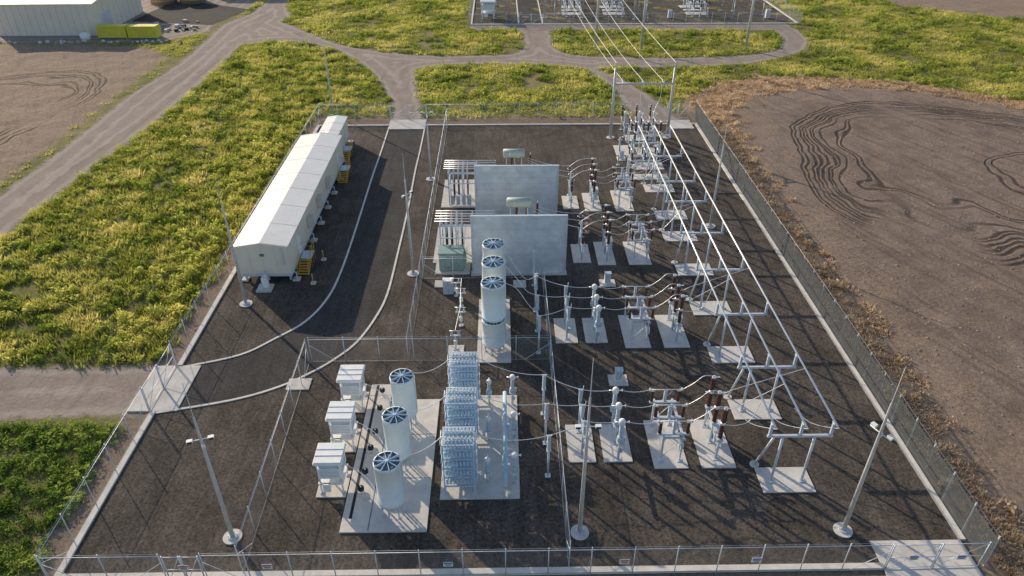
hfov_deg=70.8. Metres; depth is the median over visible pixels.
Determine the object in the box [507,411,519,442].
voltage transformer
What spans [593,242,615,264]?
concrete pad
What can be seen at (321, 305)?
road edging
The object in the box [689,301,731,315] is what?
concrete pad
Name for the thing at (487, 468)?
current transformer
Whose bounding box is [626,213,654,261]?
disconnect switch
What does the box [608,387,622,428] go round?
current transformer
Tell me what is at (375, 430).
neutral bushing
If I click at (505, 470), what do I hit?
busbar duct
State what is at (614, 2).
disconnect switch
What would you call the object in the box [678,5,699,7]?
concrete pad
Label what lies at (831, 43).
grass
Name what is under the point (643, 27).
power pole
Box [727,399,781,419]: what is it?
concrete pad
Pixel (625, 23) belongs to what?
perimeter kerb
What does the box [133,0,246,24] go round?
hardstand
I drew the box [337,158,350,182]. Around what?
access stairs
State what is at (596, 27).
power pole
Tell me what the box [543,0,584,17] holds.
line gantry
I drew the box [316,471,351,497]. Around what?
concrete pad
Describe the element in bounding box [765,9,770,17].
marshalling kiosk
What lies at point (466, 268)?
concrete pad
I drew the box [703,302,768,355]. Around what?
busbar support
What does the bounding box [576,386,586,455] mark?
earthing switch
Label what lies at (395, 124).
gate apron
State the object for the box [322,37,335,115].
lightning mast
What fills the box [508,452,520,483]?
voltage transformer
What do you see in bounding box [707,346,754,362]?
concrete pad
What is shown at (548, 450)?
post insulator
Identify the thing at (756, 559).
warning sign
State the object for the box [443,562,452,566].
warning sign
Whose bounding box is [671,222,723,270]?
busbar support
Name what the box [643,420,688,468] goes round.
concrete pad
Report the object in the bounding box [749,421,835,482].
busbar support
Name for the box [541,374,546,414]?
post insulator
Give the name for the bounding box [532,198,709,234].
flexible conductor
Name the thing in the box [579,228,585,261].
surge arrester
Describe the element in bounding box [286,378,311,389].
concrete pad
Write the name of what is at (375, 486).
pad joint
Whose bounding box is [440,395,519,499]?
concrete pad
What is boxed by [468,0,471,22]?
chain link fence
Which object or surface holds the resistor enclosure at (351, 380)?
on the concrete pad at (358, 409)
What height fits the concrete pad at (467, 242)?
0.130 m
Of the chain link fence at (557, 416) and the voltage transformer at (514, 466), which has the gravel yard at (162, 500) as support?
the chain link fence at (557, 416)
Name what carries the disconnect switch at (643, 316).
on the concrete pad at (638, 339)
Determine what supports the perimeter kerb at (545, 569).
on the gravel yard at (162, 500)
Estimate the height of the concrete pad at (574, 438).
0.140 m
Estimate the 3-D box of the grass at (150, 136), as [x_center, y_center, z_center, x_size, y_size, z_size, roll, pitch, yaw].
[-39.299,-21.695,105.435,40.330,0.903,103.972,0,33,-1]
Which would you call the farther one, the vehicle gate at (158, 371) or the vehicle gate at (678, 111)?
the vehicle gate at (678, 111)
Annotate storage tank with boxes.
[150,0,177,4]
[179,0,205,3]
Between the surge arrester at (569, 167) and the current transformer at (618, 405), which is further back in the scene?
the surge arrester at (569, 167)
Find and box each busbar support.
[632,127,670,166]
[641,147,682,188]
[651,172,695,215]
[659,191,706,236]
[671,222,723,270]
[686,258,744,309]
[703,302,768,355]
[723,353,797,411]
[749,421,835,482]
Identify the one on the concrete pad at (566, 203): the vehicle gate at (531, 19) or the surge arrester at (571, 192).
the surge arrester at (571, 192)
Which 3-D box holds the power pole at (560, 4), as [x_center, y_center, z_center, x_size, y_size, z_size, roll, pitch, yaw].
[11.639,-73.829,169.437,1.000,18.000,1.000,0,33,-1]
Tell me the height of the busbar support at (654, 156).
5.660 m
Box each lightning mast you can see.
[182,383,241,544]
[216,182,252,307]
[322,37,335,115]
[401,153,418,276]
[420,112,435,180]
[570,358,601,540]
[705,123,727,228]
[833,367,905,537]
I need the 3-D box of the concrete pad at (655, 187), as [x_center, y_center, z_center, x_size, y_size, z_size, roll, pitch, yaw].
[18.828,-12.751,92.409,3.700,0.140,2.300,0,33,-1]
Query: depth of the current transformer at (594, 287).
66.79 m
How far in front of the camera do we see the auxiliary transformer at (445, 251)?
74.77 m
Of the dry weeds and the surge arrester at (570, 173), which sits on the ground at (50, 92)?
the dry weeds
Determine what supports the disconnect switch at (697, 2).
on the concrete pad at (697, 13)
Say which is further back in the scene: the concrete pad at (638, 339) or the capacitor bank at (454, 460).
the concrete pad at (638, 339)
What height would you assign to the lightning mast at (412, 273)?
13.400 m
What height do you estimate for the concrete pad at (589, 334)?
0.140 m
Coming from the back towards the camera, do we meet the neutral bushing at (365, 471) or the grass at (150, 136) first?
the grass at (150, 136)
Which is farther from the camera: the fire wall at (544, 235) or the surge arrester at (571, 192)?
the surge arrester at (571, 192)
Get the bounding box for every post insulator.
[531,251,535,285]
[533,275,537,311]
[535,295,539,331]
[536,315,541,353]
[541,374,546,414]
[543,403,548,444]
[545,435,551,477]
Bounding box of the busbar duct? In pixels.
[503,391,507,486]
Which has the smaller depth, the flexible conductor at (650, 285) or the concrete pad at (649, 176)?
the flexible conductor at (650, 285)
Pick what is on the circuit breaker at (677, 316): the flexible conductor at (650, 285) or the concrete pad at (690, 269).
the flexible conductor at (650, 285)
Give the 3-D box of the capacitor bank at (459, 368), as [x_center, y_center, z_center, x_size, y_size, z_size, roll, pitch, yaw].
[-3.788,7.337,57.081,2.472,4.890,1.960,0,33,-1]
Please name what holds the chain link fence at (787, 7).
on the ground at (50, 92)
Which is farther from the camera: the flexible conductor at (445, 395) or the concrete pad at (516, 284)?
the concrete pad at (516, 284)
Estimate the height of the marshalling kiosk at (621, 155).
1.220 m
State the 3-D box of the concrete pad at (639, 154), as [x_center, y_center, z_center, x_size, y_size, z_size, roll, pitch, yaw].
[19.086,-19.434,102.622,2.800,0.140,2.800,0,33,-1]
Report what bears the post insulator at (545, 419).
on the gravel yard at (162, 500)
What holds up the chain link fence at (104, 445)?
on the ground at (50, 92)
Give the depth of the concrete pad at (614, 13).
174.05 m
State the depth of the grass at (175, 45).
148.28 m
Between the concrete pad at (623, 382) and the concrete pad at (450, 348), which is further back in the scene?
the concrete pad at (450, 348)
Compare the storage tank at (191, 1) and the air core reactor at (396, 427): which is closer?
the air core reactor at (396, 427)
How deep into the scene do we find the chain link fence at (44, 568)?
43.92 m
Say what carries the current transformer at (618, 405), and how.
on the concrete pad at (609, 449)
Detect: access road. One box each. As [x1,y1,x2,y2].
[179,129,423,407]
[517,0,541,23]
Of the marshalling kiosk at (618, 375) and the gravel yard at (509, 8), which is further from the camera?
the gravel yard at (509, 8)
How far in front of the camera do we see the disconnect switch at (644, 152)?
94.49 m
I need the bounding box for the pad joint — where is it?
[367,400,430,530]
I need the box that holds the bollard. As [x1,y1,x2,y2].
[310,274,315,284]
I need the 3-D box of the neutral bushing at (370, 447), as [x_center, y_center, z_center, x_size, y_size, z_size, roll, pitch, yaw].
[-10.504,11.990,53.665,0.418,0.804,0.440,0,33,-1]
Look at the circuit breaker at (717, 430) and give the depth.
53.65 m
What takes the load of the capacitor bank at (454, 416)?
on the concrete pad at (493, 488)
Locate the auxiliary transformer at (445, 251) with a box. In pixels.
[438,245,464,270]
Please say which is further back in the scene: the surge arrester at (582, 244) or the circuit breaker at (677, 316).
the surge arrester at (582, 244)
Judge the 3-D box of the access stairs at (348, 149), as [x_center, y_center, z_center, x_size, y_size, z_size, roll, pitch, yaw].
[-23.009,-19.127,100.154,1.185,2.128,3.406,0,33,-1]
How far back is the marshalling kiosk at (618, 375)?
60.39 m
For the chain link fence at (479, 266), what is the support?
on the gravel yard at (162, 500)
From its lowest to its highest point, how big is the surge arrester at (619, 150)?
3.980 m
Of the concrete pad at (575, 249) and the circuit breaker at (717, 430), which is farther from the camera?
the concrete pad at (575, 249)
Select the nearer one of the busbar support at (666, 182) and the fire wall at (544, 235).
the fire wall at (544, 235)
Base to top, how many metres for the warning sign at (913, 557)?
0.420 m
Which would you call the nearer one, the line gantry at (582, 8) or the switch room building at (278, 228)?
the switch room building at (278, 228)
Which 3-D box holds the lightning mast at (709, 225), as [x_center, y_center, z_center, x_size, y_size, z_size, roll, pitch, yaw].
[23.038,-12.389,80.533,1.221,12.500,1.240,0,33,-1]
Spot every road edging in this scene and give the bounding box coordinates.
[155,126,425,413]
[190,129,388,364]
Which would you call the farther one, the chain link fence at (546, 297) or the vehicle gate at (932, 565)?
the chain link fence at (546, 297)
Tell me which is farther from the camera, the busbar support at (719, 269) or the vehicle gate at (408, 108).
the vehicle gate at (408, 108)
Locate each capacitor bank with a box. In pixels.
[439,426,477,493]
[443,387,478,450]
[447,352,479,411]
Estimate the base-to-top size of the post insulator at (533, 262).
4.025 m
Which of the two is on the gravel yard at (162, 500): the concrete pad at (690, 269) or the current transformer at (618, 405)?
the concrete pad at (690, 269)
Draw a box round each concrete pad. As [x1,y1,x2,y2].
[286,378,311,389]
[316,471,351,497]
[330,429,360,452]
[339,384,391,532]
[355,392,368,412]
[366,399,439,532]
[433,227,471,262]
[434,280,442,287]
[435,262,469,274]
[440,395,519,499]
[441,179,474,207]
[448,345,463,354]
[477,299,510,362]
[513,280,525,287]
[553,318,577,343]
[562,12,580,14]
[562,196,578,208]
[565,424,595,462]
[570,244,590,262]
[582,193,601,211]
[582,318,607,342]
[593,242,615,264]
[599,5,620,7]
[599,279,615,286]
[599,424,632,461]
[603,12,625,14]
[608,374,628,385]
[610,190,633,211]
[613,145,628,155]
[618,315,650,347]
[623,241,651,264]
[625,135,650,140]
[626,174,668,179]
[635,147,654,155]
[635,162,664,169]
[643,184,674,192]
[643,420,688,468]
[653,210,687,219]
[655,315,689,347]
[661,231,697,241]
[674,263,713,275]
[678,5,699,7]
[687,419,735,468]
[688,12,708,14]
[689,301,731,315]
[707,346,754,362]
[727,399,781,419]
[754,467,815,492]
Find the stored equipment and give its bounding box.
[151,19,198,31]
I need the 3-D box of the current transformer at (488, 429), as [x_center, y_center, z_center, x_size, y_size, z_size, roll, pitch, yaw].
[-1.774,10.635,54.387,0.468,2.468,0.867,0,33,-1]
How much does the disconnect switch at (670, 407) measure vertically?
3.935 m
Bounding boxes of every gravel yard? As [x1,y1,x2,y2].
[64,124,977,573]
[472,0,794,23]
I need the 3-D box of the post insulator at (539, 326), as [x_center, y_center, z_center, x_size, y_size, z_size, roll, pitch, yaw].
[2.358,4.065,62.908,0.400,4.025,0.400,0,33,-1]
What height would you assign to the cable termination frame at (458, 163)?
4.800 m
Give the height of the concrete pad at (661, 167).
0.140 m
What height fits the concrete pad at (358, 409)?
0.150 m
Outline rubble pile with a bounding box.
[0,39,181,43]
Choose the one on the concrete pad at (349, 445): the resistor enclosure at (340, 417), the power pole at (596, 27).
the resistor enclosure at (340, 417)
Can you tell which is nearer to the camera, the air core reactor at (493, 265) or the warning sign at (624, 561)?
the warning sign at (624, 561)
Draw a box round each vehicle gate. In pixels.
[141,344,175,409]
[160,556,204,575]
[390,104,425,118]
[519,14,542,24]
[666,103,689,117]
[884,542,991,568]
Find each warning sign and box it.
[178,566,188,569]
[262,564,272,568]
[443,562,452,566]
[620,559,629,563]
[751,558,761,561]
[908,556,918,559]
[956,555,967,559]
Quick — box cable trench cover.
[349,385,379,518]
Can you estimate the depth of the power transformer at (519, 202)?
74.83 m
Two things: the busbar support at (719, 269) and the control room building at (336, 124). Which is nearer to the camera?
the busbar support at (719, 269)
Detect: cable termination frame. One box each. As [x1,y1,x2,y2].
[434,210,494,260]
[443,160,495,204]
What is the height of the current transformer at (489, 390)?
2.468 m
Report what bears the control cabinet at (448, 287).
on the gravel yard at (162, 500)
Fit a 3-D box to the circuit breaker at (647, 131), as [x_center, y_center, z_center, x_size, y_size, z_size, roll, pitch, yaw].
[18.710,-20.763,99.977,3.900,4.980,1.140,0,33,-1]
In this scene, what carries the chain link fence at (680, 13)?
on the ground at (50, 92)
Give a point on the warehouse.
(47, 17)
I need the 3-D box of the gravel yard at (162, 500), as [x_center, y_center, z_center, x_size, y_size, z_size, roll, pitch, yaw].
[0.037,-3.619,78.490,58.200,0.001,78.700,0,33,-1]
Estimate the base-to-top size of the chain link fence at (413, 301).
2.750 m
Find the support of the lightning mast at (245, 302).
on the gravel yard at (162, 500)
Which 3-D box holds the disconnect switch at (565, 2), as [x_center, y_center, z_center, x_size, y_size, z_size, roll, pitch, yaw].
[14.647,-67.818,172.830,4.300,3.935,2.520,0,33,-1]
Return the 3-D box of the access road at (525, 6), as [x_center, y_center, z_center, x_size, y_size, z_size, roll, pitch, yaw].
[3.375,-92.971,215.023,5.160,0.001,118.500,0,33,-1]
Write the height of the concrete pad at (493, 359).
0.160 m
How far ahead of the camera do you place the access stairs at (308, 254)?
75.57 m
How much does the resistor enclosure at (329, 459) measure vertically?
3.126 m
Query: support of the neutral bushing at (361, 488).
on the concrete pad at (357, 522)
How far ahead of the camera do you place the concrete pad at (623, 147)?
103.04 m
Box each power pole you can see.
[558,0,561,13]
[593,0,599,47]
[632,0,636,19]
[640,0,646,49]
[743,0,754,48]
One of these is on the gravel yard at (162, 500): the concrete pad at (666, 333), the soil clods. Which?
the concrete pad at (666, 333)
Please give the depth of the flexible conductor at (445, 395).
52.73 m
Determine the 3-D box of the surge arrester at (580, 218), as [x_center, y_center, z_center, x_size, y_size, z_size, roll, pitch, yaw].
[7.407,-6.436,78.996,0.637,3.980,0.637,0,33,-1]
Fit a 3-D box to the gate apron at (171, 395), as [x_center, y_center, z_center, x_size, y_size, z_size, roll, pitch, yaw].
[-28.923,8.337,60.192,4.000,0.130,5.700,0,33,-1]
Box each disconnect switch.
[450,278,460,296]
[450,330,460,350]
[455,288,465,306]
[455,307,465,326]
[564,0,580,14]
[605,0,623,13]
[612,166,637,207]
[622,285,656,343]
[625,116,656,146]
[625,144,660,177]
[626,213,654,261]
[648,387,692,461]
[688,0,707,13]
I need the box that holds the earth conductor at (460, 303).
[455,278,461,329]
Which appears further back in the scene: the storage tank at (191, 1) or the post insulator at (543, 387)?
the storage tank at (191, 1)
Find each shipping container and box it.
[95,23,128,38]
[125,23,161,38]
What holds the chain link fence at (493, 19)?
on the ground at (50, 92)
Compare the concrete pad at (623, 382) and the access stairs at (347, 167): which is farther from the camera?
the access stairs at (347, 167)
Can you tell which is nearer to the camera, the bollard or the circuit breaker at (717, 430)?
the circuit breaker at (717, 430)
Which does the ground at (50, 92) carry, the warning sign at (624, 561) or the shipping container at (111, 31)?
the shipping container at (111, 31)
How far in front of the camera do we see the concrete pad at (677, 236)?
81.52 m
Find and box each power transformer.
[503,149,530,164]
[507,197,538,214]
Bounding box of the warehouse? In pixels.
[0,0,143,35]
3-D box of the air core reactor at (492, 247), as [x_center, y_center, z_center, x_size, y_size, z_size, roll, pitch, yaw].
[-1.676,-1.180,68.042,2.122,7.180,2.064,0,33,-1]
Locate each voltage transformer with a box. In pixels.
[507,374,517,404]
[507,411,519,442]
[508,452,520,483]
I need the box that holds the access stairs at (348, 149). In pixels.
[343,138,352,161]
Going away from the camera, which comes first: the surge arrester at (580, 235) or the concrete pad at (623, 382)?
the concrete pad at (623, 382)
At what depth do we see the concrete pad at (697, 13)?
174.05 m
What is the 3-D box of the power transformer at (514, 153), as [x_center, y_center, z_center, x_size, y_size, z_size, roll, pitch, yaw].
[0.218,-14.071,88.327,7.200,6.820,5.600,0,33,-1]
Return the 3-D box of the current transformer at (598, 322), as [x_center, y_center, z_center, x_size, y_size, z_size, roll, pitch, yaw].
[7.644,3.200,64.270,1.020,3.980,0.550,0,33,-1]
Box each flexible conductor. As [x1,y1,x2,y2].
[343,243,545,492]
[528,153,682,183]
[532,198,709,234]
[537,268,748,315]
[545,369,802,434]
[735,408,839,429]
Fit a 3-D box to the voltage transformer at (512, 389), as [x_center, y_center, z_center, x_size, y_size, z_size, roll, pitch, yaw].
[0.043,8.149,57.565,0.918,3.104,0.495,0,33,-1]
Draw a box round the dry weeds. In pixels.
[684,73,1023,575]
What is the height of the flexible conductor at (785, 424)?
1.105 m
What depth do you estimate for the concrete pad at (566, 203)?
88.91 m
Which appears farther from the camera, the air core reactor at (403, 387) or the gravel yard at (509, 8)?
the gravel yard at (509, 8)
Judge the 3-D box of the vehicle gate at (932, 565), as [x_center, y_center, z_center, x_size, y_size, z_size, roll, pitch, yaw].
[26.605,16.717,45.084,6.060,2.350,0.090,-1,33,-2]
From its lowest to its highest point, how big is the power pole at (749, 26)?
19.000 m
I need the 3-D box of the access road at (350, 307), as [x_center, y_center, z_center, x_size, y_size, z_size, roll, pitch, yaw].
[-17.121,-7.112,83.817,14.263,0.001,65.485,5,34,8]
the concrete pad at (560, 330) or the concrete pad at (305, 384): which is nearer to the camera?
the concrete pad at (305, 384)
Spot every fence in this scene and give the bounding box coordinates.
[34,387,149,575]
[36,554,166,575]
[169,104,320,365]
[198,542,894,575]
[234,339,309,571]
[307,335,550,361]
[319,103,390,120]
[406,108,446,359]
[422,255,541,277]
[426,102,667,119]
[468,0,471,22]
[468,13,518,24]
[542,255,550,357]
[543,12,803,24]
[550,336,570,566]
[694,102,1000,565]
[768,0,802,21]
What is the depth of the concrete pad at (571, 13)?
174.05 m
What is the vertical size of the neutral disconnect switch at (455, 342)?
2.075 m
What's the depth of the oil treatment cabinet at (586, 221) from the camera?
81.89 m
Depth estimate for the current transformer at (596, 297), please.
65.37 m
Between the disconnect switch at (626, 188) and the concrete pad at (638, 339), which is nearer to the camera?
the concrete pad at (638, 339)
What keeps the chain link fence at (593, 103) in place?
on the ground at (50, 92)
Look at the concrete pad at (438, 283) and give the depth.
73.34 m
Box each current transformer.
[484,454,490,481]
[485,414,491,440]
[486,377,491,402]
[589,284,599,320]
[591,294,602,331]
[593,305,604,342]
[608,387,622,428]
[611,402,625,444]
[614,418,629,460]
[622,111,627,137]
[636,111,641,137]
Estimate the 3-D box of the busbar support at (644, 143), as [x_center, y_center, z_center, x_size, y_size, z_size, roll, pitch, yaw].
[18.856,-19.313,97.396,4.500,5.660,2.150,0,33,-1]
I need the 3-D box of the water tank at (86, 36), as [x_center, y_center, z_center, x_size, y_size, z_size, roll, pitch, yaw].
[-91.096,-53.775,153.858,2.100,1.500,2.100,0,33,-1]
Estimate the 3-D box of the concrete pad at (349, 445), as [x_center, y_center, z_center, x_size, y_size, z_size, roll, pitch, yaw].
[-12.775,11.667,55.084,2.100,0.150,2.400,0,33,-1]
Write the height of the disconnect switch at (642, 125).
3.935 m
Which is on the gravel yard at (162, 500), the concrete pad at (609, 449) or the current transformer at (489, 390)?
the concrete pad at (609, 449)
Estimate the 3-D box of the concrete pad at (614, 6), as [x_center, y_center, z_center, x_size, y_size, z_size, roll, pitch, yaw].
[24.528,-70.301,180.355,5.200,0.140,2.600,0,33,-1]
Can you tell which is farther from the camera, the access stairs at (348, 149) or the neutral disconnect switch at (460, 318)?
the access stairs at (348, 149)
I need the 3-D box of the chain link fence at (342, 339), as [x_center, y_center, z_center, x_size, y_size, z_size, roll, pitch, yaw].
[-7.077,5.273,62.481,20.861,2.750,0.070,0,33,-1]
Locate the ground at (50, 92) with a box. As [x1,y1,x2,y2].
[0,0,1023,575]
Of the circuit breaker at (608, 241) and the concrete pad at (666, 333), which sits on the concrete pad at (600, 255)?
the circuit breaker at (608, 241)
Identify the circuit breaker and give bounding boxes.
[588,157,597,207]
[600,204,612,261]
[633,120,661,155]
[665,274,687,342]
[701,375,732,459]
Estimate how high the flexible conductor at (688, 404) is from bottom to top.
2.246 m
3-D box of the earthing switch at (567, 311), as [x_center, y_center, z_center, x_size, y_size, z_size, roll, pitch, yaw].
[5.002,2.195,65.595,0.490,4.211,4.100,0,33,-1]
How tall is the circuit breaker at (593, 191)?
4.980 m
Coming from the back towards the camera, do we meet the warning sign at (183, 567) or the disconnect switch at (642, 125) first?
the disconnect switch at (642, 125)
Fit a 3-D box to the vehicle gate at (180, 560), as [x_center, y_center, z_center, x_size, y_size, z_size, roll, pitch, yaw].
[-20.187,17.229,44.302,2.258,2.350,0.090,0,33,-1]
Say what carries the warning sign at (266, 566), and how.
attached to the chain link fence at (635, 549)
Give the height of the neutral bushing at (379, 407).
0.804 m
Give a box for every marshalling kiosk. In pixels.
[604,271,611,283]
[614,367,623,381]
[619,150,624,158]
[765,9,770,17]
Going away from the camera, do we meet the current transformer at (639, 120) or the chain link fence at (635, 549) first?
the chain link fence at (635, 549)
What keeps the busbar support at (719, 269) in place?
on the concrete pad at (709, 307)
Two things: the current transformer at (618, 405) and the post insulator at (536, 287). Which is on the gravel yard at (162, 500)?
the post insulator at (536, 287)
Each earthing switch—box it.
[562,282,571,339]
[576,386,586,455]
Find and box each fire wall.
[470,214,567,275]
[474,165,558,214]
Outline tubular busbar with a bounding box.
[638,125,838,427]
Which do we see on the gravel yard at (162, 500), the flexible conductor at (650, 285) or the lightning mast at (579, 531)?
the lightning mast at (579, 531)
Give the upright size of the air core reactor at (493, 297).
7.180 m
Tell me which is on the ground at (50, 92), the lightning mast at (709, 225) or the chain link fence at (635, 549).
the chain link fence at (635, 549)
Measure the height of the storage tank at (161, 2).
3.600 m
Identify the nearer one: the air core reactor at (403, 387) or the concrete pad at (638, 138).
the air core reactor at (403, 387)
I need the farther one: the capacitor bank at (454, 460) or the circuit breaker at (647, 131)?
the circuit breaker at (647, 131)
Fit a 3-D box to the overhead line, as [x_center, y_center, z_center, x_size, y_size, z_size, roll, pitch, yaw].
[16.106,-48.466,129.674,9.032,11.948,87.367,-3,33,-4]
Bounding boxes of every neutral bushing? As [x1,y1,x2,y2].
[358,485,363,494]
[362,468,367,476]
[368,444,373,452]
[372,428,377,436]
[377,405,382,413]
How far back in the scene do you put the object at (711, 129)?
61.92 m
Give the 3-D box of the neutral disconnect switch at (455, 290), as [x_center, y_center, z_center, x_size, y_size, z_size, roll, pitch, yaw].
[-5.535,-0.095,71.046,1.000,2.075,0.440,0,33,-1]
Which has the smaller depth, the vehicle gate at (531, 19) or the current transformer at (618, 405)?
the current transformer at (618, 405)
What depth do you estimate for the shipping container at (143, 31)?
154.03 m
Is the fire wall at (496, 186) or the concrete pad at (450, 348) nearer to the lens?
the concrete pad at (450, 348)
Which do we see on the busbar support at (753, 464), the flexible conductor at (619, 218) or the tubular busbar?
the tubular busbar
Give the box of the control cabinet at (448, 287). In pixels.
[442,277,453,293]
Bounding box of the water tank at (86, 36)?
[79,32,90,40]
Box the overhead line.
[570,0,674,133]
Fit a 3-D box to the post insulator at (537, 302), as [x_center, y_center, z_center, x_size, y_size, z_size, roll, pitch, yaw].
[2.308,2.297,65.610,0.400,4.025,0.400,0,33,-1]
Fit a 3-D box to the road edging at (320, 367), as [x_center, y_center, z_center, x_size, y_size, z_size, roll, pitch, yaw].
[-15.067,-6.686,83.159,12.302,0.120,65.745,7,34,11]
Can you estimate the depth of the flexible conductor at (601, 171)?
87.23 m
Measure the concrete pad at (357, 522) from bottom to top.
0.157 m
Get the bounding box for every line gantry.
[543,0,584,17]
[606,65,675,138]
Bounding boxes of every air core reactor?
[373,451,405,520]
[382,406,412,470]
[389,368,417,429]
[481,275,505,354]
[482,238,504,259]
[482,255,505,317]
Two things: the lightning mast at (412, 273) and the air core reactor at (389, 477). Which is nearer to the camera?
the air core reactor at (389, 477)
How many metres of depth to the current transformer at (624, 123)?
105.80 m
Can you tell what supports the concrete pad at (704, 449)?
on the gravel yard at (162, 500)
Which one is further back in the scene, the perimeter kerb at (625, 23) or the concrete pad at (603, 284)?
the perimeter kerb at (625, 23)
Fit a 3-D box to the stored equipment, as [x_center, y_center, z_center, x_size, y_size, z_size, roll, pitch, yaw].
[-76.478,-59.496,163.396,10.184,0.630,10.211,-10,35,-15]
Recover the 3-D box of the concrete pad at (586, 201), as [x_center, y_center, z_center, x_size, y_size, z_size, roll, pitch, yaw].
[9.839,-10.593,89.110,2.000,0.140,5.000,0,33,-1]
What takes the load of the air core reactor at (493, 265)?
on the concrete pad at (493, 359)
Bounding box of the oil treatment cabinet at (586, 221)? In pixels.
[584,217,588,233]
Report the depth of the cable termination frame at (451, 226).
76.07 m
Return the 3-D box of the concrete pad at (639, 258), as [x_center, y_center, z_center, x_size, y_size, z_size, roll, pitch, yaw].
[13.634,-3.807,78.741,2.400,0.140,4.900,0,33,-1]
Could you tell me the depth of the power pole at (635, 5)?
168.10 m
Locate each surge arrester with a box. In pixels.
[567,165,570,195]
[568,171,573,201]
[569,177,574,207]
[577,213,582,245]
[578,220,583,253]
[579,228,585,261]
[616,137,621,165]
[619,105,623,129]
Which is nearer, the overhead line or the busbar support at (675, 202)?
the busbar support at (675, 202)
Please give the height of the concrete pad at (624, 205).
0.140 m
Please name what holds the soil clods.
on the ground at (50, 92)
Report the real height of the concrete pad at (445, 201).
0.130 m
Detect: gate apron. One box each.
[127,365,200,411]
[388,119,426,129]
[670,120,693,128]
[869,540,982,575]
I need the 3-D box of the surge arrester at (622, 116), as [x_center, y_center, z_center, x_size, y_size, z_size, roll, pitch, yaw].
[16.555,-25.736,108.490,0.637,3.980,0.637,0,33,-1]
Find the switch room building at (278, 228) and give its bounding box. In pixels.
[233,132,346,292]
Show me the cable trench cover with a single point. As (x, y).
(362, 462)
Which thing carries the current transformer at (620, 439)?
on the concrete pad at (609, 449)
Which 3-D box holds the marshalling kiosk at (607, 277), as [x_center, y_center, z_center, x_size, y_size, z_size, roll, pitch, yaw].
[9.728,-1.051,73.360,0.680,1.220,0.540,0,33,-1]
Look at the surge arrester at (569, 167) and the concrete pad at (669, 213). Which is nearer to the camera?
the concrete pad at (669, 213)
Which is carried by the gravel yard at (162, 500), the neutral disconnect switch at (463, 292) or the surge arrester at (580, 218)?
the neutral disconnect switch at (463, 292)
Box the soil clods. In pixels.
[730,88,1023,551]
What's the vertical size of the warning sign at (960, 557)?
0.420 m
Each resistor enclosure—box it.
[312,443,351,493]
[325,401,360,448]
[336,364,369,408]
[480,0,498,18]
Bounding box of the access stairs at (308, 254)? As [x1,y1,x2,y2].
[296,241,315,274]
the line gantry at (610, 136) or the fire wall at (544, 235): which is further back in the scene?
the line gantry at (610, 136)
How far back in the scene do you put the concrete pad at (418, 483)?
51.52 m
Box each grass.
[0,33,206,185]
[0,44,412,368]
[237,0,1023,119]
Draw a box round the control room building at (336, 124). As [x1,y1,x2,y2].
[319,115,352,162]
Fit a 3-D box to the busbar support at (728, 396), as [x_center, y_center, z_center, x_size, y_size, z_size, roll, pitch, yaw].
[19.366,7.411,56.557,4.778,5.660,1.987,12,35,18]
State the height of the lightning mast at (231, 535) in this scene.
13.400 m
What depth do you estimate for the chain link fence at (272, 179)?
70.98 m
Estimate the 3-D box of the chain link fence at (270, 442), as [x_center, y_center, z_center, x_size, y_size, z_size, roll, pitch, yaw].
[-17.309,11.166,53.476,0.061,2.750,20.874,-1,33,-2]
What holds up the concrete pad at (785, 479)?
on the gravel yard at (162, 500)
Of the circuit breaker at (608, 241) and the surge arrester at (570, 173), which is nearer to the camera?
the circuit breaker at (608, 241)
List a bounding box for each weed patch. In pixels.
[0,417,126,575]
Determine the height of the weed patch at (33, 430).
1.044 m
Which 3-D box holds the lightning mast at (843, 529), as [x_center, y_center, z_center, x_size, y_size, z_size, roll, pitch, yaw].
[22.181,10.341,44.336,1.373,14.100,1.278,16,36,22]
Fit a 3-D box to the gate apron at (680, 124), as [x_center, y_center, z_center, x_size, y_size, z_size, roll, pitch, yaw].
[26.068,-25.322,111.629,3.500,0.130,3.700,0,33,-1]
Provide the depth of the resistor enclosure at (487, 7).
168.14 m
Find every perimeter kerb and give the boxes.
[55,123,965,575]
[470,0,798,24]
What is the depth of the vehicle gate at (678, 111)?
113.29 m
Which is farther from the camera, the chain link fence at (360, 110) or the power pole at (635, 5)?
the power pole at (635, 5)

